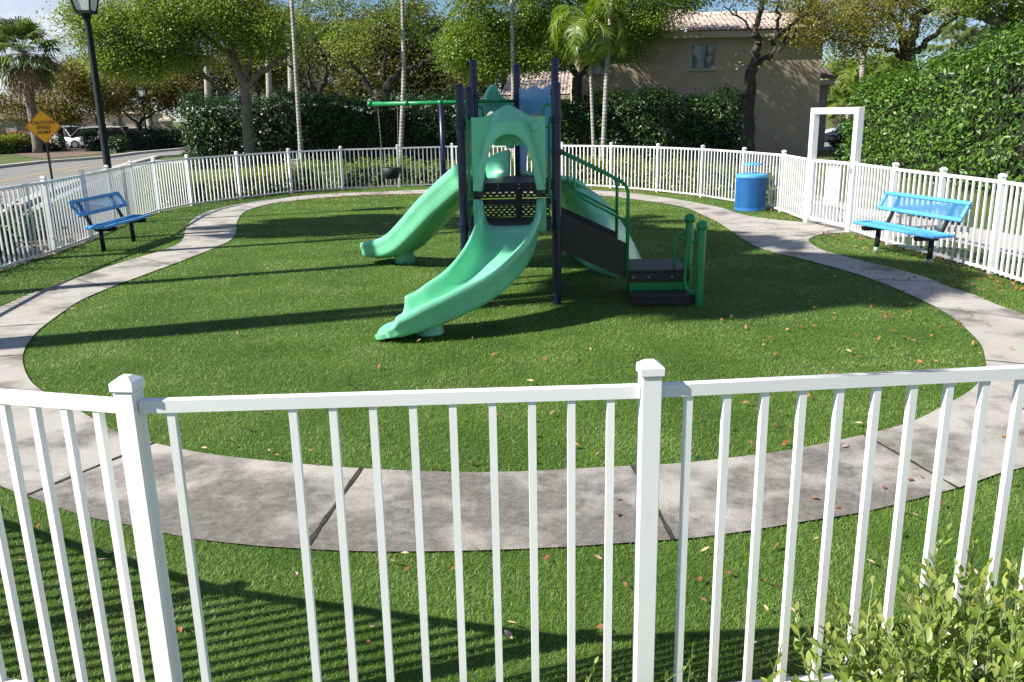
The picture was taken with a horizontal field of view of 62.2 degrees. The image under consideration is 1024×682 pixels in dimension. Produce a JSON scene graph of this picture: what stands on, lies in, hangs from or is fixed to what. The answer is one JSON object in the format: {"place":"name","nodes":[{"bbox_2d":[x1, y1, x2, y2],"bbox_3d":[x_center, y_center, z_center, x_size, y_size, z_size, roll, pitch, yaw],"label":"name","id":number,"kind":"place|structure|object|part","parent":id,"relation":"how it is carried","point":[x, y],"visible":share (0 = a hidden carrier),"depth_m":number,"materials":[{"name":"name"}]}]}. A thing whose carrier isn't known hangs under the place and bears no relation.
{"place":"outdoors","nodes":[
{"label":"outdoors","id":0,"kind":"place"},
{"bbox_2d":[0,111,96,134],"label":"grey building","id":1,"kind":"structure","parent":0,"point":[16,127],"depth_m":94.78,"materials":[{"name":"paint"}]},
{"bbox_2d":[0,125,4,134],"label":"window","id":2,"kind":"structure","parent":1,"relation":"in","point":[2,131],"depth_m":94.77,"materials":[{"name":"grey glass"}]},
{"bbox_2d":[15,124,27,130],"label":"window","id":3,"kind":"structure","parent":1,"relation":"in","point":[18,128],"depth_m":94.70,"materials":[{"name":"grey glass"}]},
{"bbox_2d":[0,160,183,227],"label":"pavement","id":4,"kind":"structure","parent":0,"point":[86,184],"depth_m":26.06,"materials":[{"name":"concrete"}]},
{"bbox_2d":[25,110,60,198],"bbox_3d":[-12.813,-5.135,23.426,0.878,2.395,0.066,-9,17,-27],"label":"road sign","id":5,"kind":"object","parent":4,"relation":"on","point":[44,127],"visible":1,"depth_m":23.23,"materials":[{"name":"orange metal"}]},
{"bbox_2d":[0,150,190,204],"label":"street","id":6,"kind":"structure","parent":0,"point":[14,172],"depth_m":37.92,"materials":[{"name":"grey asphalt"}]},
{"bbox_2d":[0,159,136,181],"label":"road marking","id":7,"kind":"object","parent":6,"relation":"on","point":[52,171],"visible":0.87,"depth_m":36.24,"materials":[{"name":"yellow paint"}]},
{"bbox_2d":[62,162,125,171],"bbox_3d":[-19.640,-8.457,40.923,0.436,0.001,9.467,-2,15,-2],"label":"road marking","id":8,"kind":"object","parent":6,"relation":"on","point":[87,167],"visible":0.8,"depth_m":38.77,"materials":[{"name":"yellow paint"}]},
{"bbox_2d":[104,108,162,128],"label":"pink building","id":9,"kind":"structure","parent":0,"point":[129,120],"depth_m":92.79,"materials":[{"name":"paint"}]},
{"bbox_2d":[112,121,123,125],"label":"window","id":10,"kind":"structure","parent":9,"relation":"in","point":[114,122],"depth_m":92.71,"materials":[{"name":"grey glass"}]},
{"bbox_2d":[109,122,159,129],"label":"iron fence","id":11,"kind":"object","parent":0,"point":[134,123],"visible":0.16,"depth_m":80.69,"materials":[{"name":"black metal"}]},
{"bbox_2d":[158,111,175,135],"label":"gate pillar","id":12,"kind":"structure","parent":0,"point":[166,121],"depth_m":78.89,"materials":[{"name":"white paint"}]},
{"bbox_2d":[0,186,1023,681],"bbox_3d":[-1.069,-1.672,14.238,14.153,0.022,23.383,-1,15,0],"label":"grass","id":13,"kind":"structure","parent":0,"point":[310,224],"depth_m":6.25,"materials":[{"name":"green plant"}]},
{"bbox_2d":[504,630,511,638],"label":"fallen leaf","id":14,"kind":"object","parent":13,"relation":"on","point":[508,633],"visible":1,"depth_m":3.42,"materials":[{"name":"brown plant"}]},
{"bbox_2d":[0,189,1023,550],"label":"path","id":15,"kind":"structure","parent":0,"point":[242,501],"depth_m":4.96,"materials":[{"name":"concrete"}]},
{"bbox_2d":[0,205,1023,543],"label":"path joint","id":16,"kind":"object","parent":15,"relation":"on","point":[348,485],"visible":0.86,"depth_m":4.93,"materials":[{"name":"grey concrete"}]},
{"bbox_2d":[0,118,1023,681],"bbox_3d":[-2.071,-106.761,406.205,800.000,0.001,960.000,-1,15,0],"label":"ground","id":17,"kind":"structure","parent":0,"point":[16,158],"depth_m":21.60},
{"bbox_2d":[0,131,49,143],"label":"parked car","id":18,"kind":"object","parent":17,"relation":"on","point":[21,132],"visible":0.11,"depth_m":67.33,"materials":[{"name":"grey paint"}]},
{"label":"windows","id":19,"kind":"part","parent":18,"relation":"part of","materials":[{"name":"glass"}]},
{"bbox_2d":[50,126,79,147],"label":"parked car","id":20,"kind":"object","parent":17,"relation":"on","point":[69,133],"visible":0.17,"depth_m":68.72,"materials":[{"name":"white paint"}]},
{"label":"windows","id":21,"kind":"part","parent":20,"relation":"part of","materials":[{"name":"black glass"}]},
{"bbox_2d":[12,50,132,124],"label":"rusty tree","id":22,"kind":"object","parent":17,"relation":"on","point":[95,119],"visible":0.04,"depth_m":72.39,"materials":[{"name":"brown plant"}]},
{"bbox_2d":[0,212,157,270],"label":"mulch bed","id":23,"kind":"object","parent":17,"relation":"on","point":[21,255],"visible":0.23,"depth_m":14.47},
{"bbox_2d":[0,197,43,259],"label":"leafy shrub","id":24,"kind":"object","parent":23,"relation":"on","point":[8,237],"visible":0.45,"depth_m":13.80,"materials":[{"name":"green plant"}]},
{"bbox_2d":[7,197,95,239],"bbox_3d":[-8.875,-2.452,16.385,1.422,0.760,2.908,-1,15,0],"label":"leafy shrub","id":25,"kind":"object","parent":23,"relation":"on","point":[31,229],"visible":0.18,"depth_m":15.91,"materials":[{"name":"green plant"}]},
{"bbox_2d":[70,0,117,217],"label":"street lamp","id":26,"kind":"object","parent":23,"relation":"on","point":[86,9],"visible":0.66,"depth_m":16.89,"materials":[{"name":"black metal"}]},
{"bbox_2d":[14,147,155,158],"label":"mulch bed","id":27,"kind":"object","parent":17,"relation":"on","point":[79,151],"visible":0.4,"depth_m":57.22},
{"bbox_2d":[0,131,30,153],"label":"leafy shrub","id":28,"kind":"object","parent":27,"relation":"on","point":[11,137],"visible":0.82,"depth_m":59.66,"materials":[{"name":"green plant"}]},
{"bbox_2d":[0,15,65,152],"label":"fan palm","id":29,"kind":"object","parent":27,"relation":"on","point":[26,77],"visible":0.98,"depth_m":57.62,"materials":[{"name":"green plant"}]},
{"bbox_2d":[0,133,70,153],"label":"clipped hedge","id":30,"kind":"object","parent":27,"relation":"on","point":[53,147],"visible":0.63,"depth_m":61.05,"materials":[{"name":"green plant"}]},
{"bbox_2d":[0,52,140,149],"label":"rusty tree","id":31,"kind":"object","parent":27,"relation":"on","point":[62,108],"visible":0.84,"depth_m":62.71,"materials":[{"name":"brown plant"}]},
{"bbox_2d":[66,125,130,147],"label":"parked car","id":32,"kind":"object","parent":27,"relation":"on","point":[74,139],"visible":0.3,"depth_m":67.93,"materials":[{"name":"white paint"}]},
{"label":"windows","id":33,"kind":"part","parent":32,"relation":"part of","materials":[{"name":"black glass"}]},
{"bbox_2d":[78,124,194,151],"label":"clipped hedge","id":34,"kind":"object","parent":27,"relation":"on","point":[164,139],"visible":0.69,"depth_m":62.07,"materials":[{"name":"green plant"}]},
{"bbox_2d":[78,65,203,133],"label":"rusty tree","id":35,"kind":"object","parent":27,"relation":"on","point":[167,96],"visible":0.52,"depth_m":66.55,"materials":[{"name":"brown plant"}]},
{"bbox_2d":[126,127,158,136],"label":"parked car","id":36,"kind":"object","parent":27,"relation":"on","point":[137,128],"visible":0.05,"depth_m":70.08,"materials":[{"name":"white paint"}]},
{"bbox_2d":[0,147,187,167],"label":"kerb","id":37,"kind":"structure","parent":17,"relation":"on","point":[73,159],"depth_m":46.93,"materials":[{"name":"concrete"}]},
{"bbox_2d":[2,154,193,216],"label":"kerb","id":38,"kind":"structure","parent":17,"relation":"on","point":[142,160],"depth_m":28.74,"materials":[{"name":"concrete"}]},
{"bbox_2d":[108,133,132,152],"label":"leafy shrub","id":39,"kind":"object","parent":17,"relation":"on","point":[120,147],"visible":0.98,"depth_m":57.24,"materials":[{"name":"green plant"}]},
{"bbox_2d":[117,73,127,125],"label":"royal palm","id":40,"kind":"object","parent":17,"relation":"on","point":[119,122],"depth_m":75.19,"materials":[{"name":"grey plant"}]},
{"bbox_2d":[136,84,149,149],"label":"street lamp","id":41,"kind":"object","parent":17,"relation":"on","point":[141,94],"visible":0.99,"depth_m":60.11,"materials":[{"name":"black metal"}]},
{"bbox_2d":[146,49,162,126],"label":"royal palm","id":42,"kind":"object","parent":17,"relation":"on","point":[149,123],"visible":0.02,"depth_m":71.32,"materials":[{"name":"grey plant"}]},
{"bbox_2d":[23,0,331,169],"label":"oak tree","id":43,"kind":"object","parent":17,"relation":"on","point":[172,35],"visible":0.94,"depth_m":32.14,"materials":[{"name":"green plant"}]},
{"bbox_2d":[175,2,213,109],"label":"royal palm","id":44,"kind":"object","parent":17,"relation":"on","point":[207,89],"visible":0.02,"depth_m":53.41,"materials":[{"name":"grey plant"}]},
{"bbox_2d":[132,45,264,112],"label":"background tree","id":45,"kind":"object","parent":17,"relation":"on","point":[228,90],"visible":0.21,"depth_m":83.19,"materials":[{"name":"green plant"}]},
{"bbox_2d":[136,157,340,205],"bbox_3d":[-7.346,-4.501,23.506,1.566,0.984,6.089,10,19,36],"label":"hedge","id":46,"kind":"object","parent":17,"relation":"on","point":[265,181],"visible":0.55,"depth_m":23.30,"materials":[{"name":"green plant"}]},
{"bbox_2d":[210,7,318,111],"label":"background tree","id":47,"kind":"object","parent":17,"relation":"on","point":[258,85],"visible":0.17,"depth_m":73.72,"materials":[{"name":"green plant"}]},
{"bbox_2d":[256,4,289,106],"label":"royal palm","id":48,"kind":"object","parent":17,"relation":"on","point":[269,82],"visible":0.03,"depth_m":57.20,"materials":[{"name":"grey plant"}]},
{"bbox_2d":[291,159,300,167],"bbox_3d":[-7.732,-6.189,30.396,0.310,0.630,0.290,-1,15,0],"label":"utility box","id":49,"kind":"object","parent":17,"relation":"on","point":[296,162],"visible":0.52,"depth_m":30.23,"materials":[{"name":"concrete"}]},
{"bbox_2d":[273,4,320,102],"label":"royal palm","id":50,"kind":"object","parent":17,"relation":"on","point":[291,83],"visible":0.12,"depth_m":51.30,"materials":[{"name":"plant"}]},
{"bbox_2d":[225,21,374,108],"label":"background tree","id":51,"kind":"object","parent":17,"relation":"on","point":[301,81],"visible":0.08,"depth_m":79.24,"materials":[{"name":"green plant"}]},
{"bbox_2d":[290,0,312,166],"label":"slender palm","id":52,"kind":"object","parent":17,"relation":"on","point":[297,100],"visible":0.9,"depth_m":30.54,"materials":[{"name":"grey plant"}]},
{"bbox_2d":[242,0,372,106],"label":"oak tree","id":53,"kind":"object","parent":17,"relation":"on","point":[308,81],"visible":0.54,"depth_m":46.17,"materials":[{"name":"green plant"}]},
{"bbox_2d":[174,83,465,168],"bbox_3d":[-7.949,-9.617,37.752,13.303,3.573,3.872,-2,15,-5],"label":"clipped hedge","id":54,"kind":"object","parent":17,"relation":"on","point":[217,132],"visible":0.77,"depth_m":36.67,"materials":[{"name":"green plant"}]},
{"bbox_2d":[286,3,391,105],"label":"background tree","id":55,"kind":"object","parent":17,"relation":"on","point":[333,65],"visible":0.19,"depth_m":71.50,"materials":[{"name":"green plant"}]},
{"bbox_2d":[312,0,458,112],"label":"oak tree","id":56,"kind":"object","parent":17,"relation":"on","point":[390,16],"visible":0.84,"depth_m":44.24,"materials":[{"name":"green plant"}]},
{"bbox_2d":[301,0,497,109],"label":"background tree","id":57,"kind":"object","parent":17,"relation":"on","point":[376,81],"visible":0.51,"depth_m":65.25,"materials":[{"name":"green plant"}]},
{"bbox_2d":[399,0,405,164],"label":"slender palm","id":58,"kind":"object","parent":17,"relation":"on","point":[402,108],"visible":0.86,"depth_m":30.53,"materials":[{"name":"grey plant"}]},
{"bbox_2d":[329,154,513,187],"bbox_3d":[-2.687,-5.275,26.036,5.875,0.995,1.634,-3,15,-6],"label":"hedge","id":59,"kind":"object","parent":17,"relation":"on","point":[383,182],"visible":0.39,"depth_m":25.65,"materials":[{"name":"green plant"}]},
{"bbox_2d":[423,2,572,98],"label":"background tree","id":60,"kind":"object","parent":17,"relation":"on","point":[480,90],"visible":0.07,"depth_m":58.26,"materials":[{"name":"green plant"}]},
{"bbox_2d":[0,186,1023,681],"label":"playground turf","id":61,"kind":"structure","parent":17,"relation":"on","point":[244,378],"depth_m":6.25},
{"bbox_2d":[68,191,150,251],"bbox_3d":[-6.733,-2.027,14.362,0.606,0.863,1.700,-1,15,1],"label":"park bench","id":62,"kind":"object","parent":61,"relation":"on","point":[101,227],"visible":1,"depth_m":14.17,"materials":[{"name":"blue metal"}]},
{"bbox_2d":[367,99,513,175],"bbox_3d":[-1.509,-4.043,18.580,3.160,2.372,0.116,-1,15,0],"label":"swing set","id":63,"kind":"object","parent":61,"relation":"on","point":[440,103],"visible":0.66,"depth_m":18.27,"materials":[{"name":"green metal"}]},
{"bbox_2d":[377,106,399,178],"bbox_3d":[-2.670,-4.319,18.499,0.392,1.552,0.392,-11,18,-32],"label":"bucket swing","id":64,"kind":"object","parent":63,"relation":"hanging from","point":[391,172],"visible":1,"depth_m":18.52,"materials":[{"name":"black rubber"}]},
{"bbox_2d":[0,142,1023,681],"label":"picket fence","id":65,"kind":"object","parent":61,"relation":"on","point":[128,404],"visible":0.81,"depth_m":2.86,"materials":[{"name":"white plastic"}]},
{"bbox_2d":[360,57,707,339],"bbox_3d":[0.107,-2.003,10.248,3.852,2.709,5.078,-4,15,-11],"label":"play structure","id":66,"kind":"object","parent":61,"relation":"on","point":[590,231],"visible":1,"depth_m":9.27,"materials":[{"name":"green plastic"}]},
{"bbox_2d":[66,187,1023,490],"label":"leaf litter","id":67,"kind":"object","parent":61,"relation":"on","point":[742,267],"visible":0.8,"depth_m":10.28,"materials":[{"name":"brown plant"}]},
{"bbox_2d":[734,163,767,211],"bbox_3d":[4.998,-3.232,17.744,0.648,0.973,0.648,-1,15,0],"label":"trash can","id":68,"kind":"object","parent":61,"relation":"on","point":[750,191],"visible":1,"depth_m":17.54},
{"bbox_2d":[803,107,864,231],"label":"gate","id":69,"kind":"structure","parent":61,"relation":"on","point":[832,184],"depth_m":14.88,"materials":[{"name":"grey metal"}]},
{"bbox_2d":[852,191,972,265],"bbox_3d":[5.463,-1.566,11.761,0.606,0.863,1.700,-5,15,-13],"label":"park bench","id":70,"kind":"object","parent":61,"relation":"on","point":[930,236],"visible":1,"depth_m":11.60,"materials":[{"name":"blue metal"}]},
{"bbox_2d":[510,0,514,159],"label":"slender palm","id":71,"kind":"object","parent":17,"relation":"on","point":[512,34],"visible":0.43,"depth_m":31.18,"materials":[{"name":"grey plant"}]},
{"bbox_2d":[417,0,727,112],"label":"oak tree","id":72,"kind":"object","parent":17,"relation":"on","point":[462,45],"visible":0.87,"depth_m":33.60,"materials":[{"name":"green plant"}]},
{"bbox_2d":[511,151,644,185],"bbox_3d":[1.826,-5.135,25.201,4.530,0.988,1.632,8,17,30],"label":"hedge","id":73,"kind":"object","parent":17,"relation":"on","point":[589,170],"visible":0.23,"depth_m":24.53,"materials":[{"name":"green plant"}]},
{"bbox_2d":[546,0,630,163],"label":"slender palm","id":74,"kind":"object","parent":17,"relation":"on","point":[583,34],"visible":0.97,"depth_m":28.82,"materials":[{"name":"green plant"}]},
{"bbox_2d":[585,656,617,681],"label":"leafy bush","id":75,"kind":"object","parent":17,"relation":"on","point":[593,669],"visible":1,"depth_m":2.77,"materials":[{"name":"green plant"}]},
{"bbox_2d":[600,0,612,159],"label":"slender palm","id":76,"kind":"object","parent":17,"relation":"on","point":[605,103],"visible":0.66,"depth_m":29.28,"materials":[{"name":"grey plant"}]},
{"bbox_2d":[540,81,756,165],"bbox_3d":[5.044,-8.486,33.234,8.771,3.240,3.216,-1,15,0],"label":"clipped hedge","id":77,"kind":"object","parent":17,"relation":"on","point":[709,125],"visible":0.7,"depth_m":32.58,"materials":[{"name":"green plant"}]},
{"bbox_2d":[664,642,696,681],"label":"leafy bush","id":78,"kind":"object","parent":17,"relation":"on","point":[666,677],"visible":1,"depth_m":2.74,"materials":[{"name":"green plant"}]},
{"bbox_2d":[618,154,804,203],"bbox_3d":[4.871,-4.240,21.658,1.608,0.981,6.340,-9,17,-26],"label":"hedge","id":79,"kind":"object","parent":17,"relation":"on","point":[651,179],"visible":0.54,"depth_m":21.53,"materials":[{"name":"green plant"}]},
{"bbox_2d":[708,0,870,165],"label":"sparse tree","id":80,"kind":"object","parent":17,"relation":"on","point":[748,127],"visible":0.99,"depth_m":30.75,"materials":[{"name":"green plant"}]},
{"bbox_2d":[817,66,834,150],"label":"house wing","id":81,"kind":"structure","parent":17,"relation":"on","point":[825,84],"depth_m":41.52,"materials":[{"name":"beige paint"}]},
{"bbox_2d":[824,142,848,149],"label":"car park","id":82,"kind":"structure","parent":17,"relation":"on","point":[826,145],"depth_m":45.21,"materials":[{"name":"grey asphalt"}]},
{"bbox_2d":[825,124,838,132],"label":"parked car","id":83,"kind":"object","parent":82,"relation":"on","point":[830,129],"visible":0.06,"depth_m":51.47,"materials":[{"name":"white paint"}]},
{"bbox_2d":[824,120,852,145],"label":"parked car","id":84,"kind":"object","parent":82,"relation":"on","point":[830,133],"visible":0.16,"depth_m":45.41,"materials":[{"name":"blue paint"}]},
{"bbox_2d":[826,93,855,143],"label":"feather palm","id":85,"kind":"object","parent":82,"relation":"on","point":[832,104],"visible":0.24,"depth_m":47.94,"materials":[{"name":"green plant"}]},
{"bbox_2d":[821,57,877,127],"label":"feather palm","id":86,"kind":"object","parent":82,"relation":"on","point":[842,79],"visible":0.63,"depth_m":43.55,"materials":[{"name":"green plant"}]},
{"bbox_2d":[846,54,899,101],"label":"feather palm","id":87,"kind":"object","parent":82,"relation":"on","point":[891,59],"visible":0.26,"depth_m":42.61,"materials":[{"name":"green plant"}]},
{"bbox_2d":[828,116,852,161],"bbox_3d":[13.567,-7.760,32.447,2.820,1.910,2.206,-6,16,-18],"label":"leafy shrub","id":88,"kind":"object","parent":17,"relation":"on","point":[836,141],"visible":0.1,"depth_m":32.67,"materials":[{"name":"green plant"}]},
{"bbox_2d":[826,83,873,127],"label":"background tree","id":89,"kind":"object","parent":17,"relation":"on","point":[832,119],"visible":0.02,"depth_m":73.08,"materials":[{"name":"green plant"}]},
{"bbox_2d":[829,0,892,105],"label":"royal palm","id":90,"kind":"object","parent":17,"relation":"on","point":[861,71],"visible":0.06,"depth_m":40.00,"materials":[{"name":"grey plant"}]},
{"bbox_2d":[821,44,919,127],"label":"background tree","id":91,"kind":"object","parent":17,"relation":"on","point":[839,66],"visible":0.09,"depth_m":58.90,"materials":[{"name":"green plant"}]},
{"bbox_2d":[767,0,993,83],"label":"oak tree","id":92,"kind":"object","parent":17,"relation":"on","point":[907,45],"visible":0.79,"depth_m":32.72,"materials":[{"name":"green plant"}]},
{"bbox_2d":[760,522,1023,681],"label":"leafy bush","id":93,"kind":"object","parent":17,"relation":"on","point":[924,653],"visible":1,"depth_m":2.45,"materials":[{"name":"green plant"}]},
{"bbox_2d":[834,18,1023,203],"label":"clipped hedge","id":94,"kind":"object","parent":17,"relation":"on","point":[968,120],"visible":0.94,"depth_m":21.81,"materials":[{"name":"green plant"}]},
{"bbox_2d":[921,17,983,74],"bbox_3d":[19.673,-11.573,38.406,2.932,5.852,2.784,-1,15,0],"label":"fan palm","id":95,"kind":"object","parent":17,"relation":"on","point":[956,37],"visible":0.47,"depth_m":37.53,"materials":[{"name":"green plant"}]},
{"bbox_2d":[906,0,1023,65],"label":"oak tree","id":96,"kind":"object","parent":17,"relation":"on","point":[1012,11],"visible":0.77,"depth_m":27.10,"materials":[{"name":"green plant"}]},
{"bbox_2d":[955,24,990,67],"bbox_3d":[20.955,-11.401,38.374,2.634,5.488,2.443,-1,15,0],"label":"fan palm","id":97,"kind":"object","parent":17,"relation":"on","point":[983,31],"visible":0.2,"depth_m":37.44,"materials":[{"name":"green plant"}]},
{"bbox_2d":[0,0,1023,121],"label":"sky","id":98,"kind":"structure","parent":0,"point":[8,8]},
{"bbox_2d":[501,71,569,152],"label":"red roof house","id":99,"kind":"structure","parent":0,"point":[542,83],"depth_m":46.11,"materials":[{"name":"beige paint"}]},
{"bbox_2d":[570,7,831,156],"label":"beige house","id":100,"kind":"structure","parent":0,"point":[787,88],"depth_m":36.36,"materials":[{"name":"paint"}]},
{"bbox_2d":[592,49,611,75],"bbox_3d":[3.815,-11.870,36.185,0.918,1.070,0.210,-1,15,0],"label":"window","id":101,"kind":"structure","parent":100,"relation":"in","point":[598,72],"depth_m":36.29,"materials":[{"name":"grey glass"}]},
{"bbox_2d":[689,44,716,71],"bbox_3d":[8.149,-12.070,36.154,1.164,1.110,0.210,-1,15,0],"label":"window","id":102,"kind":"structure","parent":100,"relation":"in","point":[702,55],"depth_m":36.20,"materials":[{"name":"grey glass"}]},
{"bbox_2d":[789,192,1023,257],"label":"sidewalk","id":103,"kind":"structure","parent":0,"point":[945,231],"depth_m":14.93,"materials":[{"name":"concrete"}]}
]}

